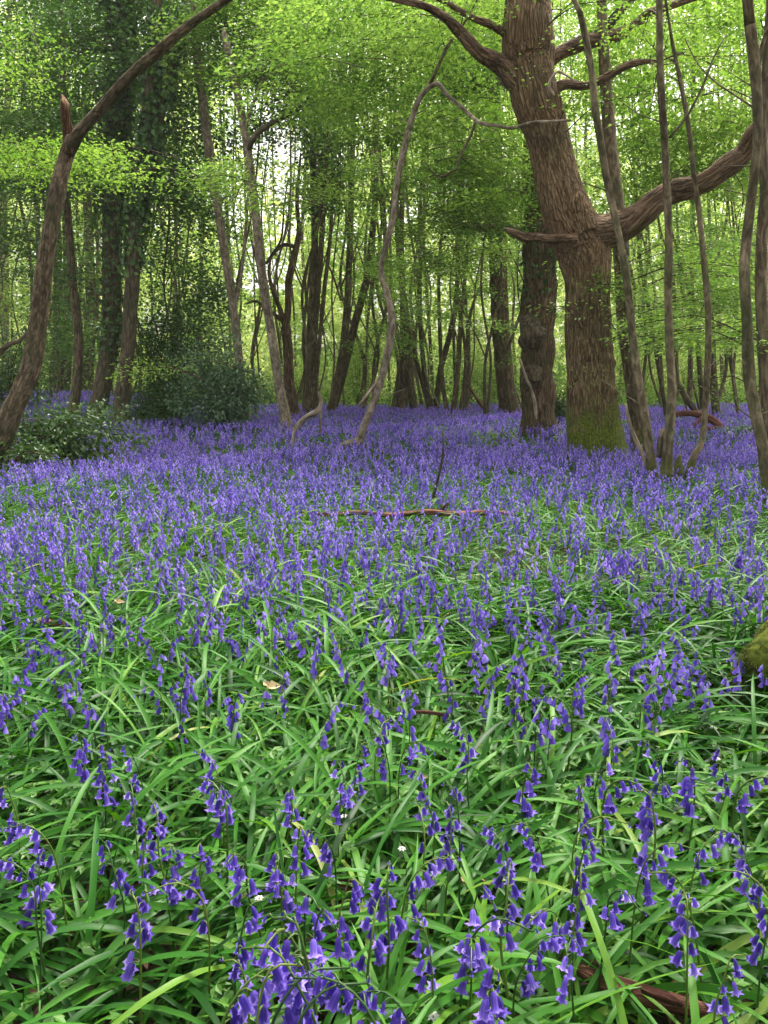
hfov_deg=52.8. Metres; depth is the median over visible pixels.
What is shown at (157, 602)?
bluebell
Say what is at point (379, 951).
bluebell
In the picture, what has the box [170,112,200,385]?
coppice sapling
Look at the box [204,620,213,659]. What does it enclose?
bluebell
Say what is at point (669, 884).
bluebell
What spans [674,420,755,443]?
fern patch
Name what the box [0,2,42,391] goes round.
slim tree
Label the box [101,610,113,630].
bluebell
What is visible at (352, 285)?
coppice sapling
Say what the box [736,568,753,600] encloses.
bluebell
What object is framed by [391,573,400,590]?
bluebell
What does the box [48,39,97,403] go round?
coppice sapling
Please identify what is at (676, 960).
bluebell
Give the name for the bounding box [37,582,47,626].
bluebell
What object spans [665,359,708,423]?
leaning pole
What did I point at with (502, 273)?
coppice sapling
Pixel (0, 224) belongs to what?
background tree
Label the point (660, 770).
bluebell
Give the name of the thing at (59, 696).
bluebell
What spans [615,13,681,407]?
coppice sapling
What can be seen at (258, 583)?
bluebell
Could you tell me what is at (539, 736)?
bluebell
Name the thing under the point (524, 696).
bluebell
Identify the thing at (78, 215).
background tree
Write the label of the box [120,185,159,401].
coppice sapling
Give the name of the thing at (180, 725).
bluebell
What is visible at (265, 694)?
bluebell
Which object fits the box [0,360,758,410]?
undergrowth
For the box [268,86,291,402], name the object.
coppice sapling
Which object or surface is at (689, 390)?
background tree
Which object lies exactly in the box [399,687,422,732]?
bluebell
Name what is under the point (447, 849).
bluebell
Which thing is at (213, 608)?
bluebell
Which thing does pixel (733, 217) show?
slim tree
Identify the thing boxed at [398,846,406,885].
white flower
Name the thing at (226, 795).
bluebell
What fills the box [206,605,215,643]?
bluebell
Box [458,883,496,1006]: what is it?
bluebell
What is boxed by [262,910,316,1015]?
bluebell
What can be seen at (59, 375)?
coppice sapling
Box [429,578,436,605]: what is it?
bluebell
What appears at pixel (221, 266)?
coppice sapling
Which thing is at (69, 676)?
bluebell
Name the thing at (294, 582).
bluebell
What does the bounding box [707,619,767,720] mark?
mossy tree
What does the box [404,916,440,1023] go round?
bluebell
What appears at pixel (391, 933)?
bluebell
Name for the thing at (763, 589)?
bluebell
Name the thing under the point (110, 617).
bluebell
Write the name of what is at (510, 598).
bluebell
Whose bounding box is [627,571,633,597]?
bluebell
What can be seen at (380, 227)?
coppice sapling
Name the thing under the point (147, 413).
holly bush
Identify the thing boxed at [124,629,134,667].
bluebell
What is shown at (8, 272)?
background tree
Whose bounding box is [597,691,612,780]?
bluebell
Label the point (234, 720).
bluebell
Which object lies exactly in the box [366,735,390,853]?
bluebell
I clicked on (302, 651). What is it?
bluebell
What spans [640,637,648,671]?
bluebell
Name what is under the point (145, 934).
bluebell
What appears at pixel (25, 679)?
bluebell
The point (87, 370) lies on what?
slim tree
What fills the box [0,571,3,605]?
bluebell
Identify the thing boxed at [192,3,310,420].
coppice sapling
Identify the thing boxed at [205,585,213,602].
bluebell
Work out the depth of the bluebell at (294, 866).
1.37 m
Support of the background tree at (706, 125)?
on the ground
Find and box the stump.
[674,454,682,474]
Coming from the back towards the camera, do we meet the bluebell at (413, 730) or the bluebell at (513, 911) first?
the bluebell at (413, 730)
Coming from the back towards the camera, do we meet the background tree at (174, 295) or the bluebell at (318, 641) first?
the background tree at (174, 295)
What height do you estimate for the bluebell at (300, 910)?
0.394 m
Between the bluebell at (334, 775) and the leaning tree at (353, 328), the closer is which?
the bluebell at (334, 775)
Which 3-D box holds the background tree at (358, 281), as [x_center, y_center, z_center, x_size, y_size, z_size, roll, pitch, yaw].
[-0.811,-13.516,31.014,7.845,18.890,5.720,0,10,0]
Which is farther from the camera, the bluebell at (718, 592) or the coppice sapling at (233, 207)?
the coppice sapling at (233, 207)
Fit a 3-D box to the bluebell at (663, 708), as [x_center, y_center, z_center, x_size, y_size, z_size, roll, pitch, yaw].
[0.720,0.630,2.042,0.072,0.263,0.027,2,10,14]
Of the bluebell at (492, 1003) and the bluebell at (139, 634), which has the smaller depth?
the bluebell at (492, 1003)
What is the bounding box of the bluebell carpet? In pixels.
[0,389,767,717]
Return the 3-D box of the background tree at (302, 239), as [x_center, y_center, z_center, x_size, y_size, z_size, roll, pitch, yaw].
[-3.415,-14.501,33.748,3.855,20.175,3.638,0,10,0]
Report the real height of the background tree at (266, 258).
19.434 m
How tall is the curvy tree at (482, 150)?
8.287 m
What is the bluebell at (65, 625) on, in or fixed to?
on the ground
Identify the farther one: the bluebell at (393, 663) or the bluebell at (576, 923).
the bluebell at (393, 663)
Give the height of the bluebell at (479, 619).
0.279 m
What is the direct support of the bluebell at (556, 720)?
on the ground
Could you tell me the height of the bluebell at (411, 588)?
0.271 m
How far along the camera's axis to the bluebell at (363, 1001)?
0.91 m
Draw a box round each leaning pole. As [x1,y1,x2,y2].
[466,382,482,408]
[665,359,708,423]
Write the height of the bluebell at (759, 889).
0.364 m
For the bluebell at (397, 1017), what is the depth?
1.01 m
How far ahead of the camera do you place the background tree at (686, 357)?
28.33 m
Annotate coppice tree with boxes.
[325,9,420,414]
[334,35,517,410]
[418,86,503,414]
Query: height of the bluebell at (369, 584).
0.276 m
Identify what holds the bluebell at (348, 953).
on the ground
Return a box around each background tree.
[0,0,99,367]
[0,3,161,391]
[0,22,187,369]
[0,129,28,331]
[9,0,32,381]
[20,5,189,364]
[23,14,146,358]
[102,0,278,375]
[136,36,267,374]
[140,22,274,382]
[147,111,194,385]
[180,4,342,385]
[190,42,254,365]
[210,8,325,373]
[213,24,269,363]
[239,3,400,397]
[262,94,346,339]
[278,11,448,403]
[289,115,295,384]
[299,5,437,406]
[321,103,434,404]
[363,3,521,407]
[368,7,492,401]
[369,60,454,346]
[419,40,569,340]
[424,45,519,392]
[429,5,522,378]
[462,0,621,299]
[474,0,573,389]
[500,1,638,368]
[554,0,599,357]
[554,0,679,368]
[577,0,723,405]
[588,2,725,383]
[592,24,686,400]
[610,5,697,352]
[622,11,767,401]
[646,12,757,406]
[648,1,767,400]
[667,2,763,382]
[684,1,767,276]
[699,0,763,342]
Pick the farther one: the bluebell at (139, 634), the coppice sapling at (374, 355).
the coppice sapling at (374, 355)
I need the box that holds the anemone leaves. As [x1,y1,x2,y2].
[0,560,767,1023]
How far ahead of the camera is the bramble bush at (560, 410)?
16.79 m
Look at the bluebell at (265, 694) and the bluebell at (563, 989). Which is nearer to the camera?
the bluebell at (563, 989)
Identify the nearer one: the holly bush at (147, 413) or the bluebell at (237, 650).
the bluebell at (237, 650)
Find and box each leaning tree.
[236,14,400,410]
[295,14,376,414]
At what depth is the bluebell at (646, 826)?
1.42 m
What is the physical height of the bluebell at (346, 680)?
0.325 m
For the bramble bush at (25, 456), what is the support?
on the ground
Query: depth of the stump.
7.21 m
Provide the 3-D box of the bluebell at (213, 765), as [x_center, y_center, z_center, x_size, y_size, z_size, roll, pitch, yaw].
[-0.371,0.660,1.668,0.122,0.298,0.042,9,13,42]
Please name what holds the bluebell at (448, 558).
on the ground
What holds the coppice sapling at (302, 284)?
on the ground
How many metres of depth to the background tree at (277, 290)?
32.96 m
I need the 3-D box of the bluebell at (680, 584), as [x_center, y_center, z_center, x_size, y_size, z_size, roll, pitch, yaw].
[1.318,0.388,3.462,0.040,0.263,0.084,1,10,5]
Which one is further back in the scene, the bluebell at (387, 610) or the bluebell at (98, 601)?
the bluebell at (98, 601)
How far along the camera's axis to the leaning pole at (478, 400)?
20.74 m
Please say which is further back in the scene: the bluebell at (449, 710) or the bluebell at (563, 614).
the bluebell at (563, 614)
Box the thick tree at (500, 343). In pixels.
[440,0,556,414]
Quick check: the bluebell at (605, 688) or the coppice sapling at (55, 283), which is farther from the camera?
the coppice sapling at (55, 283)
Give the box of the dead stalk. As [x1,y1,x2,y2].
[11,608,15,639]
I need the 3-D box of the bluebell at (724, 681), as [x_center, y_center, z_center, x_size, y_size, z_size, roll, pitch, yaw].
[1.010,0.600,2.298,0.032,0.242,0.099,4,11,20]
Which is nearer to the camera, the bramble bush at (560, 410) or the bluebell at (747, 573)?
the bluebell at (747, 573)
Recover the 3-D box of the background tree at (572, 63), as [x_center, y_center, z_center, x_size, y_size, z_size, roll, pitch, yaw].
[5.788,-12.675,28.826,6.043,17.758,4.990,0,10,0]
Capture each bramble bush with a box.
[0,426,67,475]
[4,392,161,469]
[511,379,565,423]
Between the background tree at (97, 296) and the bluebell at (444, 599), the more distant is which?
the background tree at (97, 296)
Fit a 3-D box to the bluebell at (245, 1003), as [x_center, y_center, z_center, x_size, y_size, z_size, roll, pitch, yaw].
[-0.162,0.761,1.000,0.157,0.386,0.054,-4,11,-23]
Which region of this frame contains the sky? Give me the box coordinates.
[0,0,764,377]
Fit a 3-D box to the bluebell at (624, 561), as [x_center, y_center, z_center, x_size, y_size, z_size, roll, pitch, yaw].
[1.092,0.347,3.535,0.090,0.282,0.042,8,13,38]
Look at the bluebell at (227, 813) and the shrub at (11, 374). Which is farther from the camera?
the shrub at (11, 374)
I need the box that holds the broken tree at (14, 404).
[0,0,232,461]
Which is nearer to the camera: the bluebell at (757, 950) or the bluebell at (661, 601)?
the bluebell at (757, 950)
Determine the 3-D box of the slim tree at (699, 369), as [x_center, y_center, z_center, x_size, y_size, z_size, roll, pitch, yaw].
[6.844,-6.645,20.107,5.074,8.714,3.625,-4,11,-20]
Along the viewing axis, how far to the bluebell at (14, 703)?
2.09 m
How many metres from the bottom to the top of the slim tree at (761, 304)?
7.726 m
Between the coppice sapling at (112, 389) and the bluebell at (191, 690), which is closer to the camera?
the bluebell at (191, 690)
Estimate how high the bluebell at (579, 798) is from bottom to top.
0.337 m
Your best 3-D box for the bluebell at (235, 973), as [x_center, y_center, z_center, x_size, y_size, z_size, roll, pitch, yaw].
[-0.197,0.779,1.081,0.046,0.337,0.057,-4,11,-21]
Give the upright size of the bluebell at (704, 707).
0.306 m
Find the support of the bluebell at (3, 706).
on the ground
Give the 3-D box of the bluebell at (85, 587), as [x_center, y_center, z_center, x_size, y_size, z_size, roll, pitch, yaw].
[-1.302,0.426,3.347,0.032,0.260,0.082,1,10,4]
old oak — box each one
[367,0,767,468]
[413,28,564,438]
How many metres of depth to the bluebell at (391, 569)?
3.39 m
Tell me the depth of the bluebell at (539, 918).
1.19 m
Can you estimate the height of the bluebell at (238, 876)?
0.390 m
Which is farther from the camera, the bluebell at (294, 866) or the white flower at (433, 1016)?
the bluebell at (294, 866)
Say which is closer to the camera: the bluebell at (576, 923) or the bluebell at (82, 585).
the bluebell at (576, 923)
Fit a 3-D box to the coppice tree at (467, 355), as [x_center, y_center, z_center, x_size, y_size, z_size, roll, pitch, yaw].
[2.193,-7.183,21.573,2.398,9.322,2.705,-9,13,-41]
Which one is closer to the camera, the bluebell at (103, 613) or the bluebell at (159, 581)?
the bluebell at (103, 613)
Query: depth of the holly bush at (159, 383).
17.12 m
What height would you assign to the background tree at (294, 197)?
18.010 m
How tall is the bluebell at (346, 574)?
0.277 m
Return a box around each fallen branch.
[290,391,322,447]
[301,502,516,517]
[576,963,732,1023]
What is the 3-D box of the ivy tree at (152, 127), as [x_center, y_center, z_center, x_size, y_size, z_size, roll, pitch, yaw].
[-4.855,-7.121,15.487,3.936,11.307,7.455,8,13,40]
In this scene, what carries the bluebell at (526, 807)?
on the ground
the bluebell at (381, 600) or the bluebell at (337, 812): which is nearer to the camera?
the bluebell at (337, 812)
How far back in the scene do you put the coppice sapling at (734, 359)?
25.87 m
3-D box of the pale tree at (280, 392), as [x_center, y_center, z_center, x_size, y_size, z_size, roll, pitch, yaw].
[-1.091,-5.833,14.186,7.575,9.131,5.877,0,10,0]
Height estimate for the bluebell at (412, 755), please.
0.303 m
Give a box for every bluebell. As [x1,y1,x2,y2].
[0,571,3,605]
[0,692,10,754]
[0,694,13,780]
[0,785,22,908]
[0,821,74,967]
[0,857,50,1010]
[3,697,26,747]
[8,597,19,622]
[12,607,24,662]
[17,544,38,565]
[19,661,43,716]
[23,637,41,660]
[23,665,35,730]
[28,602,53,638]
[28,707,55,782]
[29,848,56,1014]
[34,645,69,682]
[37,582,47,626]
[40,676,62,698]
[42,627,55,673]
[46,555,56,591]
[49,649,69,673]
[58,609,69,650]
[61,681,73,744]
[64,690,101,781]
[65,671,74,706]
[69,732,95,838]
[70,657,81,725]
[71,609,85,658]
[73,708,107,766]
[76,570,87,611]
[76,611,89,664]
[77,581,89,604]
[90,743,114,847]
[91,596,99,619]
[93,564,101,593]
[95,772,121,872]
[96,837,135,997]
[100,614,115,632]
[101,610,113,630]
[105,573,114,594]
[105,622,115,663]
[109,744,151,832]
[111,615,141,664]
[120,890,154,1023]
[121,780,146,898]
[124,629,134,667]
[133,686,164,760]
[137,616,150,675]
[137,821,162,982]
[142,879,210,1023]
[143,565,158,606]
[143,638,158,685]
[145,798,173,926]
[152,591,161,615]
[154,578,170,599]
[156,569,173,599]
[157,654,168,707]
[158,561,167,600]
[158,847,185,973]
[167,636,190,691]
[169,681,179,732]
[175,599,184,650]
[178,707,189,759]
[179,593,185,614]
[179,651,191,716]
[179,676,197,732]
[180,672,197,720]
[183,843,214,977]
[188,610,209,677]
[193,749,225,860]
[196,612,206,665]
[196,775,234,899]
[203,669,216,735]
[204,600,214,638]
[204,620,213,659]
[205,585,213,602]
[205,787,231,875]
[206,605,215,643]
[218,852,269,975]
[219,637,247,672]
[220,956,253,1023]
[221,696,242,747]
[222,961,313,1023]
[223,579,234,615]
[229,690,246,771]
[233,945,318,1023]
[234,897,270,1004]
[248,560,261,580]
[249,551,256,579]
[250,928,311,1003]
[252,961,306,1023]
[253,571,263,616]
[260,580,266,614]
[260,690,271,720]
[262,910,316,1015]
[264,852,296,943]
[269,583,275,609]
[271,617,282,657]
[271,962,354,1023]
[273,648,282,688]
[274,618,287,647]
[276,685,288,727]
[280,787,303,867]
[285,572,296,602]
[286,826,313,941]
[286,970,379,1023]
[287,619,300,657]
[289,631,306,686]
[293,829,336,910]
[295,893,326,972]
[296,565,301,585]
[297,976,370,1023]
[313,625,330,656]
[316,581,334,621]
[318,701,354,749]
[320,554,334,603]
[324,649,350,735]
[326,632,339,682]
[328,757,353,891]
[329,877,364,1023]
[331,783,358,903]
[332,591,344,616]
[341,566,355,601]
[350,986,409,1023]
[351,741,371,856]
[354,546,371,579]
[354,679,371,752]
[354,703,388,735]
[354,888,388,1023]
[359,620,381,683]
[366,574,373,603]
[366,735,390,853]
[368,860,407,1021]
[374,717,392,794]
[375,564,381,584]
[377,597,392,622]
[377,641,398,708]
[381,607,399,644]
[384,567,400,588]
[384,658,397,710]
[386,589,398,604]
[388,565,397,580]
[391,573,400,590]
[392,855,460,981]
[393,705,405,759]
[396,741,434,817]
[397,589,412,605]
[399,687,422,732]
[401,689,416,779]
[403,766,441,930]
[404,584,414,606]
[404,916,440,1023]
[411,608,424,639]
[414,800,434,973]
[416,575,423,591]
[418,661,448,734]
[420,574,434,600]
[427,582,440,623]
[428,598,440,623]
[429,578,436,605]
[432,582,447,614]
[434,798,463,941]
[439,595,447,614]
[439,678,458,742]
[442,782,464,941]
[444,584,452,619]
[445,719,478,822]
[446,544,453,581]
[453,937,490,1020]
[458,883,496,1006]
[458,915,538,1023]
[461,639,488,703]
[465,609,478,672]
[471,965,510,1023]
[474,823,516,977]
[476,564,492,592]
[476,607,483,634]
[478,688,490,732]
[484,582,492,611]
[484,610,496,647]
[485,664,510,710]
[487,862,522,1021]
[498,558,506,586]
[498,586,511,620]
[501,821,556,954]
[504,680,521,762]
[506,615,519,663]
[506,653,522,706]
[511,626,518,642]
[511,640,532,745]
[512,762,541,884]
[512,932,573,1018]
[514,665,529,733]
[514,714,530,758]
[518,667,528,723]
[518,908,570,1022]
[523,630,547,691]
[529,611,552,677]
[529,684,548,712]
[530,712,544,774]
[532,695,572,781]
[540,715,565,794]
[542,635,560,688]
[548,576,561,600]
[550,602,562,642]
[551,657,559,711]
[555,937,582,1022]
[557,603,578,639]
[558,580,566,601]
[558,863,596,1018]
[566,613,584,647]
[568,837,605,1013]
[571,674,589,732]
[571,816,630,930]
[575,648,595,715]
[575,773,601,851]
[580,614,606,662]
[585,744,631,852]
[587,574,605,618]
[596,889,646,1002]
[597,598,605,616]
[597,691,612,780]
[599,716,618,839]
[600,549,613,570]
[601,777,652,884]
[603,678,614,711]
[607,633,621,699]
[613,559,633,599]
[620,658,655,705]
[625,556,639,593]
[626,739,663,850]
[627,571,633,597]
[627,841,700,974]
[632,673,660,737]
[632,787,656,946]
[634,782,677,883]
[639,683,665,781]
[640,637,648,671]
[641,704,654,760]
[642,704,673,774]
[642,869,702,1000]
[645,593,667,621]
[650,662,700,769]
[657,591,666,621]
[659,631,683,674]
[663,650,687,703]
[668,889,703,1023]
[672,628,687,695]
[675,756,698,872]
[677,570,684,612]
[677,831,734,950]
[678,566,685,590]
[679,679,700,750]
[684,572,700,615]
[687,648,699,696]
[687,659,703,738]
[698,672,713,757]
[703,578,712,617]
[705,953,748,1023]
[709,581,725,640]
[709,745,734,834]
[710,826,763,986]
[710,866,767,1022]
[719,676,730,709]
[722,648,745,711]
[725,582,733,621]
[726,657,740,731]
[730,774,767,893]
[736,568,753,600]
[741,584,762,602]
[744,571,753,588]
[744,589,757,642]
[746,919,767,1023]
[751,565,758,582]
[753,593,763,622]
[756,584,765,612]
[757,664,767,708]
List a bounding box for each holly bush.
[114,263,220,426]
[130,379,177,430]
[150,309,288,433]
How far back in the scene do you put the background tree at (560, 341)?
33.47 m
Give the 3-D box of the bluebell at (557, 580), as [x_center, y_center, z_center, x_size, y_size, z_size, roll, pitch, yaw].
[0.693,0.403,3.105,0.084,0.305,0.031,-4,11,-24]
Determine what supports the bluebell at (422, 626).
on the ground
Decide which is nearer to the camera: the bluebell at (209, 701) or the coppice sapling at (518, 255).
the bluebell at (209, 701)
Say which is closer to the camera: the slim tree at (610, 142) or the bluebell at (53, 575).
the bluebell at (53, 575)
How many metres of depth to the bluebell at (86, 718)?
1.96 m
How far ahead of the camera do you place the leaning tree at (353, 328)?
21.80 m
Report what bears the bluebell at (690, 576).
on the ground
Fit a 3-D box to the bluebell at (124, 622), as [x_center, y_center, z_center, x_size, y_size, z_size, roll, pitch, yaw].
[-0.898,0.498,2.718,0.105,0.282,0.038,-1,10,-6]
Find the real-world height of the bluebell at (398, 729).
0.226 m
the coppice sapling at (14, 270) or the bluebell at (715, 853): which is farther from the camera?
the coppice sapling at (14, 270)
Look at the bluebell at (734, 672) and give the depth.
2.24 m
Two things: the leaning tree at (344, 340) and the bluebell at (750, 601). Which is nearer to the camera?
the bluebell at (750, 601)
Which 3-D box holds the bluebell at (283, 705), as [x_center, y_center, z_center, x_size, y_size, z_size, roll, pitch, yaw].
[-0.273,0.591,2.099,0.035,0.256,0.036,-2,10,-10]
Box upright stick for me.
[430,431,444,507]
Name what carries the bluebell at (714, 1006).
on the ground
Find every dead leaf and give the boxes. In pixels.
[114,599,124,602]
[263,680,279,688]
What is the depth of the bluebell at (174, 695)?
2.14 m
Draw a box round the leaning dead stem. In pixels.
[0,332,26,356]
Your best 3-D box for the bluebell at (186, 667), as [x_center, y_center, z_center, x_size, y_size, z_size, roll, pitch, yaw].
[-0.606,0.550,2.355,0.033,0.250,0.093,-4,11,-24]
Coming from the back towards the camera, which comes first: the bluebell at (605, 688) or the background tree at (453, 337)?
the background tree at (453, 337)
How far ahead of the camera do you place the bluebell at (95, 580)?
3.51 m
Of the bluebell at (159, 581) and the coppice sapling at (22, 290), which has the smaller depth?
the bluebell at (159, 581)
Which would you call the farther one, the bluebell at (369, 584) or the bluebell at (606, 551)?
the bluebell at (606, 551)
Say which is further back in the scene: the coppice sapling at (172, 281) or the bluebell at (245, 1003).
the coppice sapling at (172, 281)
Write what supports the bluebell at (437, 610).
on the ground
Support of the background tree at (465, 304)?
on the ground
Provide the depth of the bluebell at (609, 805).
1.54 m
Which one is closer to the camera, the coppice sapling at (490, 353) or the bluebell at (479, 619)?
the bluebell at (479, 619)
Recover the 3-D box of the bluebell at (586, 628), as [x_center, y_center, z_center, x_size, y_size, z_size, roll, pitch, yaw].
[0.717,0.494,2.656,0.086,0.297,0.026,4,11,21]
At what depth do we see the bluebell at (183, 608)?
3.16 m
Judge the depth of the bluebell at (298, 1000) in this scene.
0.94 m
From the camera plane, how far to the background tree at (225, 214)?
34.01 m
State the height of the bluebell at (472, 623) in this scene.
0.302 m
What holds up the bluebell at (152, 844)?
on the ground
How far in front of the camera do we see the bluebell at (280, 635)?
2.72 m
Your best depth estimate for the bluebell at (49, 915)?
1.26 m
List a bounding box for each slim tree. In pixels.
[0,0,82,380]
[0,0,185,414]
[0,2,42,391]
[0,6,143,340]
[49,46,63,396]
[59,0,72,395]
[81,5,95,394]
[420,0,754,458]
[540,0,658,489]
[557,189,694,380]
[560,0,725,489]
[567,74,738,409]
[576,7,767,417]
[600,0,767,438]
[629,0,756,420]
[630,0,751,489]
[696,0,767,508]
[723,118,757,410]
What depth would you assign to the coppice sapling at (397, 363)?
22.14 m
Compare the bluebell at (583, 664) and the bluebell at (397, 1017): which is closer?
the bluebell at (397, 1017)
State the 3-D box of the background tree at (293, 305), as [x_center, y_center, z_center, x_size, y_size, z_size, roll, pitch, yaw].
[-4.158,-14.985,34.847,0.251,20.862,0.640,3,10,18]
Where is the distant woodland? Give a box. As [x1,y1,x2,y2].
[0,0,767,405]
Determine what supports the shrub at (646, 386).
on the ground
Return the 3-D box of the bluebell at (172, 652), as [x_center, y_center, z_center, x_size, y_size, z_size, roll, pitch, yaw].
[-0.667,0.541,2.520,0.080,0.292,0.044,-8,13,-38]
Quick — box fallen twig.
[414,710,448,716]
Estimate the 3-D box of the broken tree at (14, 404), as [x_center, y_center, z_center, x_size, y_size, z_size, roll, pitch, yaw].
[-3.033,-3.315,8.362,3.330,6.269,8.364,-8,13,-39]
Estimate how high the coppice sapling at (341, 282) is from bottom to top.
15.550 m
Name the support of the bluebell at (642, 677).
on the ground
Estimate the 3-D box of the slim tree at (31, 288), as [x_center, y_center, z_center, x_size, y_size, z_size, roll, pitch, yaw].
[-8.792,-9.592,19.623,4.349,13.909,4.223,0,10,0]
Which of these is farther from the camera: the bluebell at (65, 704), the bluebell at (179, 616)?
the bluebell at (179, 616)
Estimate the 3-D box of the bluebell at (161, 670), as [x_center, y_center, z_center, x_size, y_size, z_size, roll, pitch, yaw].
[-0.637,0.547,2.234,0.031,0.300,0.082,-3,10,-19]
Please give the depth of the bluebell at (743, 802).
1.57 m
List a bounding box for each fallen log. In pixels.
[37,618,95,631]
[676,410,724,433]
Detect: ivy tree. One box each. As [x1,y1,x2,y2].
[0,0,246,423]
[0,0,309,428]
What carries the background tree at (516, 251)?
on the ground
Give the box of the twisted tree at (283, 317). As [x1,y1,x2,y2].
[247,153,301,420]
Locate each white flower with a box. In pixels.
[255,895,265,940]
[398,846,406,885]
[428,1011,439,1021]
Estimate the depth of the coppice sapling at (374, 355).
21.46 m
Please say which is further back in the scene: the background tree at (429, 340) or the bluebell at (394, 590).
the background tree at (429, 340)
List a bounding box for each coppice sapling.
[0,0,86,363]
[0,0,123,367]
[0,11,29,370]
[11,62,39,351]
[12,5,60,396]
[33,26,86,404]
[41,7,274,395]
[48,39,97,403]
[53,93,88,382]
[79,77,95,390]
[82,5,278,383]
[94,124,139,395]
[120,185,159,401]
[133,0,258,373]
[156,47,204,363]
[158,114,178,364]
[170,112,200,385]
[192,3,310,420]
[219,24,261,320]
[223,0,437,419]
[232,90,263,291]
[240,1,264,404]
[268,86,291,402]
[277,15,373,416]
[281,56,320,413]
[299,74,340,390]
[324,101,386,410]
[325,41,477,415]
[330,141,394,406]
[349,27,399,409]
[353,101,471,407]
[361,42,418,393]
[363,39,490,399]
[374,0,765,422]
[397,47,423,407]
[400,59,439,379]
[444,89,504,413]
[449,111,492,419]
[454,90,491,421]
[471,8,581,410]
[501,5,522,307]
[504,1,553,416]
[553,2,698,399]
[586,0,764,413]
[611,263,635,329]
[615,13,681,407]
[635,35,701,410]
[642,32,687,407]
[643,2,767,319]
[690,5,719,410]
[711,29,741,400]
[732,271,750,403]
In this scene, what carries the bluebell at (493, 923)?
on the ground
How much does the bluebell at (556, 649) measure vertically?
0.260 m
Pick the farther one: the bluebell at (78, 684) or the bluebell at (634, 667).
the bluebell at (634, 667)
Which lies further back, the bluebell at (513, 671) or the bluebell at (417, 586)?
the bluebell at (417, 586)
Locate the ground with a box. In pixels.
[0,380,767,1023]
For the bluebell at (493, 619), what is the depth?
2.74 m
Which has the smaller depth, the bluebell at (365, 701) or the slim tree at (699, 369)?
the bluebell at (365, 701)
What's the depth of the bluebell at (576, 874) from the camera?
1.31 m
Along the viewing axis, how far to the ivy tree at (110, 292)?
16.26 m
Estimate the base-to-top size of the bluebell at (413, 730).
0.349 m
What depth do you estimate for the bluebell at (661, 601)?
3.07 m
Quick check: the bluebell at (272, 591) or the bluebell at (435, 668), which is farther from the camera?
the bluebell at (272, 591)
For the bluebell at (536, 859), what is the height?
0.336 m
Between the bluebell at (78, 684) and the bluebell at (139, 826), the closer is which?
the bluebell at (139, 826)
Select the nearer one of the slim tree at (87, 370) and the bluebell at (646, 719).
the bluebell at (646, 719)
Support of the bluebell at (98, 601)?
on the ground
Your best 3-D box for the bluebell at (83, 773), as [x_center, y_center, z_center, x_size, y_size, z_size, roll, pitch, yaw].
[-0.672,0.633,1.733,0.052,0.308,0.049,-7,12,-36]
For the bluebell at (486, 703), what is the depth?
2.12 m
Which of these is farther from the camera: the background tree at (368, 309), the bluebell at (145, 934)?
the background tree at (368, 309)
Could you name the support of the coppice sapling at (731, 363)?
on the ground
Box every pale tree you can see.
[73,0,522,432]
[133,0,359,428]
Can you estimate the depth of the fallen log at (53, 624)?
3.08 m
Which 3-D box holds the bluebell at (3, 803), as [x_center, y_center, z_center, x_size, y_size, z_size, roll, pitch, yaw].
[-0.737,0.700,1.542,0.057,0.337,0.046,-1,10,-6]
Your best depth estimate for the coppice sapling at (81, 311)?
25.85 m
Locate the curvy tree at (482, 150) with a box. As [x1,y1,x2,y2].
[86,0,754,455]
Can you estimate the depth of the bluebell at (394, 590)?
3.13 m
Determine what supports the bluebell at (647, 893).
on the ground
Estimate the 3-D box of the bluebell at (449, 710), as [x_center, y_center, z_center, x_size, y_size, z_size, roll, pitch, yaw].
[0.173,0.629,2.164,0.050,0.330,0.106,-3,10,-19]
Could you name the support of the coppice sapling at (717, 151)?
on the ground
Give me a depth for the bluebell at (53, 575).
3.50 m
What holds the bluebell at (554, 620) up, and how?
on the ground
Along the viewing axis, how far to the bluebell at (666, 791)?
1.50 m
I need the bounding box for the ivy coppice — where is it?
[149,0,375,416]
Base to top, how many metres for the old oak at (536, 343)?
10.931 m
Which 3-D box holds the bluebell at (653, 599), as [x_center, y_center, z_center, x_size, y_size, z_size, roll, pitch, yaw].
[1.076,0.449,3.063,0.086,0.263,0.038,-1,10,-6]
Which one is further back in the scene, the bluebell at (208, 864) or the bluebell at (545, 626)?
the bluebell at (545, 626)
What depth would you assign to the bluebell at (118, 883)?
1.33 m
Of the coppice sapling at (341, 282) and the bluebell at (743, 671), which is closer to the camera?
the bluebell at (743, 671)
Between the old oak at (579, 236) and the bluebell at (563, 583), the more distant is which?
the old oak at (579, 236)
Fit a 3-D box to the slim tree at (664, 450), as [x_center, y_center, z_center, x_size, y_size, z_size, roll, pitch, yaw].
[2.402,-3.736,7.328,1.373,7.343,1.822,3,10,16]
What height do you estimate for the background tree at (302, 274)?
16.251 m
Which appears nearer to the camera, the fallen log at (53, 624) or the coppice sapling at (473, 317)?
the fallen log at (53, 624)
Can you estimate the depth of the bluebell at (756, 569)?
3.40 m
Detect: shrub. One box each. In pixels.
[0,293,71,407]
[231,308,350,408]
[320,306,417,408]
[429,325,520,408]
[613,292,694,403]
[639,335,736,403]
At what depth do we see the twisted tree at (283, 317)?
19.37 m
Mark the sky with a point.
(280, 159)
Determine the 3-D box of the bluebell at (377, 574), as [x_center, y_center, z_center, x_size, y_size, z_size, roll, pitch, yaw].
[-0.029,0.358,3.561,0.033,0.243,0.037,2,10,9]
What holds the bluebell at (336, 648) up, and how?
on the ground

